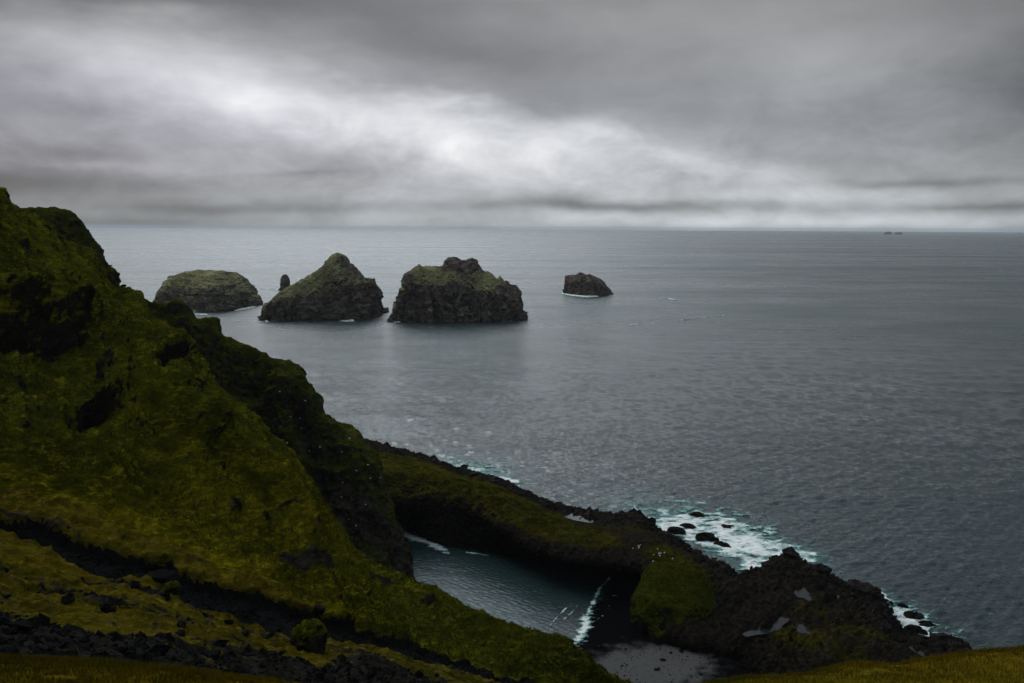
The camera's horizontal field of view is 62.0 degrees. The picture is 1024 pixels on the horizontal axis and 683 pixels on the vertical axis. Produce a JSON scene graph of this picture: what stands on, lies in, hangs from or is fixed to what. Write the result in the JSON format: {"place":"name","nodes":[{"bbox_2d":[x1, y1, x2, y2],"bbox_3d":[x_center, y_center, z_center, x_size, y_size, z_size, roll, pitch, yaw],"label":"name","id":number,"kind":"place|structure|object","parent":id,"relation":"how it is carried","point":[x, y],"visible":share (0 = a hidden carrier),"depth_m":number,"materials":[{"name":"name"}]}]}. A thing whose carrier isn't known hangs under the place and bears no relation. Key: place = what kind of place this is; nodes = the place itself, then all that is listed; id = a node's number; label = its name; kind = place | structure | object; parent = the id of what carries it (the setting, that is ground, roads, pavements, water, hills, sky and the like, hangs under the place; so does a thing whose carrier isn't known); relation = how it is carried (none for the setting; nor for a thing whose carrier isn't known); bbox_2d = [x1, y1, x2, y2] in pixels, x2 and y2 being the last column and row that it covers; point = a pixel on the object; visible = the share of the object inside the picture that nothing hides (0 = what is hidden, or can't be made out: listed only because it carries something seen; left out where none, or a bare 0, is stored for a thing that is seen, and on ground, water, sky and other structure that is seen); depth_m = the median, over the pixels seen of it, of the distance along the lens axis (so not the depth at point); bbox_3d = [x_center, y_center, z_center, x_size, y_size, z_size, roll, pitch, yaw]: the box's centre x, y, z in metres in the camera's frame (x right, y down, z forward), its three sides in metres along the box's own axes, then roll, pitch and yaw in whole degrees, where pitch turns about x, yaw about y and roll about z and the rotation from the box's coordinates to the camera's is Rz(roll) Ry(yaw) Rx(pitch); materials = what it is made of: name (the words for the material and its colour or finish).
{"place":"outdoors","nodes":[
{"label":"outdoors","id":0,"kind":"place"},
{"bbox_2d":[20,207,414,577],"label":"sea cliff","id":1,"kind":"structure","parent":0,"point":[333,458],"depth_m":292.61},
{"bbox_2d":[0,486,499,682],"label":"scrub slope","id":2,"kind":"structure","parent":0,"point":[36,564],"depth_m":100.05,"materials":[{"name":"green plant"}]},
{"bbox_2d":[61,592,74,603],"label":"boulder","id":3,"kind":"object","parent":2,"relation":"on","point":[68,598],"visible":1,"depth_m":90.91,"materials":[{"name":"black stone"}]},
{"bbox_2d":[99,599,116,612],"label":"boulder","id":4,"kind":"object","parent":2,"relation":"on","point":[107,606],"visible":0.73,"depth_m":89.93,"materials":[{"name":"black stone"}]},
{"bbox_2d":[152,552,173,570],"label":"boulder","id":5,"kind":"object","parent":2,"relation":"on","point":[164,561],"visible":0.74,"depth_m":115.64,"materials":[{"name":"green plant"}]},
{"bbox_2d":[159,581,180,594],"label":"boulder","id":6,"kind":"object","parent":2,"relation":"on","point":[173,587],"visible":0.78,"depth_m":107.00,"materials":[{"name":"green plant"}]},
{"bbox_2d":[176,619,185,627],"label":"boulder","id":7,"kind":"object","parent":2,"relation":"on","point":[181,623],"visible":0.87,"depth_m":90.04,"materials":[{"name":"grey stone"}]},
{"bbox_2d":[0,526,464,682],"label":"scrub stones","id":8,"kind":"object","parent":2,"relation":"on","point":[161,576],"visible":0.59,"depth_m":79.22,"materials":[{"name":"black stone"}]},
{"bbox_2d":[241,629,248,635],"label":"boulder","id":9,"kind":"object","parent":2,"relation":"on","point":[245,632],"visible":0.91,"depth_m":100.53,"materials":[{"name":"grey stone"}]},
{"bbox_2d":[290,618,327,653],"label":"boulder","id":10,"kind":"object","parent":2,"relation":"on","point":[309,636],"visible":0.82,"depth_m":101.92,"materials":[{"name":"green plant"}]},
{"bbox_2d":[314,604,325,614],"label":"boulder","id":11,"kind":"object","parent":2,"relation":"on","point":[320,609],"visible":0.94,"depth_m":123.84,"materials":[{"name":"grey stone"}]},
{"bbox_2d":[0,187,623,682],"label":"hillside","id":12,"kind":"structure","parent":0,"point":[58,331],"depth_m":155.50,"materials":[{"name":"green plant"}]},
{"bbox_2d":[0,518,531,682],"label":"scree gully","id":13,"kind":"object","parent":12,"relation":"attached to","point":[41,532],"visible":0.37,"depth_m":116.48,"materials":[{"name":"black stone"}]},
{"bbox_2d":[0,520,534,682],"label":"scree stones","id":14,"kind":"object","parent":13,"relation":"on","point":[420,651],"visible":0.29,"depth_m":117.25,"materials":[{"name":"black stone"}]},
{"bbox_2d":[0,187,633,682],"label":"hillside tufts","id":15,"kind":"object","parent":12,"relation":"on","point":[506,645],"visible":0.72,"depth_m":151.45,"materials":[{"name":"green plant"}]},
{"bbox_2d":[0,644,1023,682],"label":"foreground grassland","id":16,"kind":"structure","parent":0,"point":[867,671],"depth_m":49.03,"materials":[{"name":"green plant"}]},
{"bbox_2d":[0,0,1023,231],"label":"sky","id":17,"kind":"structure","parent":0,"point":[698,115],"materials":[{"name":"grey"}]},
{"bbox_2d":[87,228,1023,649],"bbox_3d":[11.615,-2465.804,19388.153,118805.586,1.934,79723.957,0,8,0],"label":"sea","id":18,"kind":"structure","parent":0,"point":[847,406],"depth_m":668.03,"materials":[{"name":"liquid"}]},
{"bbox_2d":[153,269,262,312],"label":"sea stack","id":19,"kind":"object","parent":18,"relation":"in","point":[208,291],"visible":0.78,"depth_m":1249.80,"materials":[{"name":"grey stone"}]},
{"bbox_2d":[278,274,289,290],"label":"sea pinnacle","id":20,"kind":"object","parent":18,"relation":"in","point":[284,281],"visible":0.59,"depth_m":1614.04,"materials":[{"name":"grey stone"}]},
{"bbox_2d":[257,253,388,320],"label":"sea stack","id":21,"kind":"object","parent":18,"relation":"in","point":[337,286],"visible":1,"depth_m":1116.11,"materials":[{"name":"grey stone"}]},
{"bbox_2d":[149,288,724,338],"bbox_3d":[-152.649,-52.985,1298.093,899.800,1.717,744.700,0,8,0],"label":"sea foam","id":22,"kind":"object","parent":18,"relation":"on","point":[250,307],"visible":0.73,"depth_m":1255.56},
{"bbox_2d":[404,530,488,555],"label":"sea foam","id":23,"kind":"object","parent":18,"relation":"on","point":[436,546],"visible":0.84,"depth_m":326.00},
{"bbox_2d":[387,257,527,322],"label":"sea stack","id":24,"kind":"object","parent":18,"relation":"in","point":[453,289],"visible":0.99,"depth_m":1101.22,"materials":[{"name":"grey stone"}]},
{"bbox_2d":[443,457,523,488],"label":"sea foam","id":25,"kind":"object","parent":18,"relation":"on","point":[483,470],"visible":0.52,"depth_m":425.31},
{"bbox_2d":[550,577,614,644],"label":"shore break","id":26,"kind":"object","parent":18,"relation":"on","point":[585,627],"visible":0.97,"depth_m":262.57,"materials":[{"name":"liquid"}]},
{"bbox_2d":[563,272,613,295],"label":"sea stack","id":27,"kind":"object","parent":18,"relation":"in","point":[580,283],"visible":0.88,"depth_m":1535.92,"materials":[{"name":"grey stone"}]},
{"bbox_2d":[667,526,685,534],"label":"sea rock","id":28,"kind":"object","parent":18,"relation":"in","point":[676,530],"visible":0.73,"depth_m":338.00,"materials":[{"name":"black stone"}]},
{"bbox_2d":[679,523,695,528],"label":"sea rock","id":29,"kind":"object","parent":18,"relation":"in","point":[688,525],"visible":0.83,"depth_m":344.61,"materials":[{"name":"black stone"}]},
{"bbox_2d":[688,511,704,517],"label":"sea rock","id":30,"kind":"object","parent":18,"relation":"in","point":[697,514],"visible":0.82,"depth_m":357.66,"materials":[{"name":"black stone"}]},
{"bbox_2d":[695,532,718,541],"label":"sea rock","id":31,"kind":"object","parent":18,"relation":"in","point":[706,536],"visible":0.77,"depth_m":331.10,"materials":[{"name":"black stone"}]},
{"bbox_2d":[713,541,730,547],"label":"sea rock","id":32,"kind":"object","parent":18,"relation":"in","point":[722,544],"visible":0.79,"depth_m":324.96,"materials":[{"name":"black stone"}]},
{"bbox_2d":[721,524,732,528],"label":"sea rock","id":33,"kind":"object","parent":18,"relation":"in","point":[726,526],"visible":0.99,"depth_m":344.91,"materials":[{"name":"black stone"}]},
{"bbox_2d":[627,499,840,571],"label":"sea foam","id":34,"kind":"object","parent":18,"relation":"on","point":[744,545],"visible":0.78,"depth_m":336.42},
{"bbox_2d":[897,603,908,607],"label":"sea rock","id":35,"kind":"object","parent":18,"relation":"in","point":[901,605],"visible":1,"depth_m":273.04,"materials":[{"name":"black stone"}]},
{"bbox_2d":[903,610,924,619],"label":"sea rock","id":36,"kind":"object","parent":18,"relation":"in","point":[909,614],"visible":0.72,"depth_m":265.31,"materials":[{"name":"black stone"}]},
{"bbox_2d":[904,624,927,634],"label":"sea rock","id":37,"kind":"object","parent":18,"relation":"in","point":[911,626],"visible":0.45,"depth_m":255.30,"materials":[{"name":"black stone"}]},
{"bbox_2d":[881,588,966,638],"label":"sea foam","id":38,"kind":"object","parent":18,"relation":"on","point":[901,617],"visible":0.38,"depth_m":265.81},
{"bbox_2d":[918,620,935,626],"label":"sea rock","id":39,"kind":"object","parent":18,"relation":"in","point":[927,623],"visible":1,"depth_m":260.76,"materials":[{"name":"black stone"}]},
{"bbox_2d":[939,633,963,643],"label":"sea rock","id":40,"kind":"object","parent":18,"relation":"in","point":[958,639],"visible":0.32,"depth_m":248.04,"materials":[{"name":"black stone"}]},
{"bbox_2d":[577,569,751,682],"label":"beach","id":41,"kind":"structure","parent":0,"point":[611,627],"depth_m":241.21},
{"bbox_2d":[605,643,722,682],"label":"beach stones","id":42,"kind":"object","parent":41,"relation":"on","point":[661,659],"visible":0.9,"depth_m":235.78,"materials":[{"name":"grey stone"}]},
{"bbox_2d":[367,439,972,675],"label":"headland","id":43,"kind":"structure","parent":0,"point":[434,503],"depth_m":279.28,"materials":[{"name":"green plant"}]},
{"bbox_2d":[564,514,588,522],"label":"pool","id":44,"kind":"object","parent":43,"relation":"on","point":[572,517],"visible":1,"depth_m":328.65,"materials":[{"name":"black liquid"}]},
{"bbox_2d":[629,563,716,643],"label":"mossy mound","id":45,"kind":"object","parent":43,"relation":"on","point":[656,636],"visible":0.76,"depth_m":249.98,"materials":[{"name":"green plant"}]},
{"bbox_2d":[630,561,715,631],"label":"mound tufts","id":46,"kind":"object","parent":45,"relation":"on","point":[670,566],"visible":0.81,"depth_m":253.75,"materials":[{"name":"green plant"}]},
{"bbox_2d":[384,442,973,653],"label":"shore rubble","id":47,"kind":"object","parent":43,"relation":"on","point":[933,639],"visible":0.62,"depth_m":287.56,"materials":[{"name":"black stone"}]},
{"bbox_2d":[692,545,705,551],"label":"pool","id":48,"kind":"object","parent":43,"relation":"on","point":[698,547],"visible":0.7,"depth_m":322.08,"materials":[{"name":"black liquid"}]},
{"bbox_2d":[743,625,775,636],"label":"pool","id":49,"kind":"object","parent":43,"relation":"on","point":[758,631],"visible":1,"depth_m":238.42,"materials":[{"name":"black liquid"}]},
{"bbox_2d":[772,617,788,631],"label":"pool","id":50,"kind":"object","parent":43,"relation":"on","point":[780,622],"visible":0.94,"depth_m":245.60,"materials":[{"name":"black liquid"}]},
{"bbox_2d":[794,587,810,600],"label":"pool","id":51,"kind":"object","parent":43,"relation":"on","point":[803,592],"visible":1,"depth_m":262.37,"materials":[{"name":"black liquid"}]},
{"bbox_2d":[797,624,810,633],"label":"pool","id":52,"kind":"object","parent":43,"relation":"on","point":[801,628],"visible":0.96,"depth_m":238.15,"materials":[{"name":"black liquid"}]},
{"bbox_2d":[909,646,925,657],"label":"pool","id":53,"kind":"object","parent":43,"relation":"on","point":[919,652],"visible":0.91,"depth_m":228.07,"materials":[{"name":"black liquid"}]}
]}

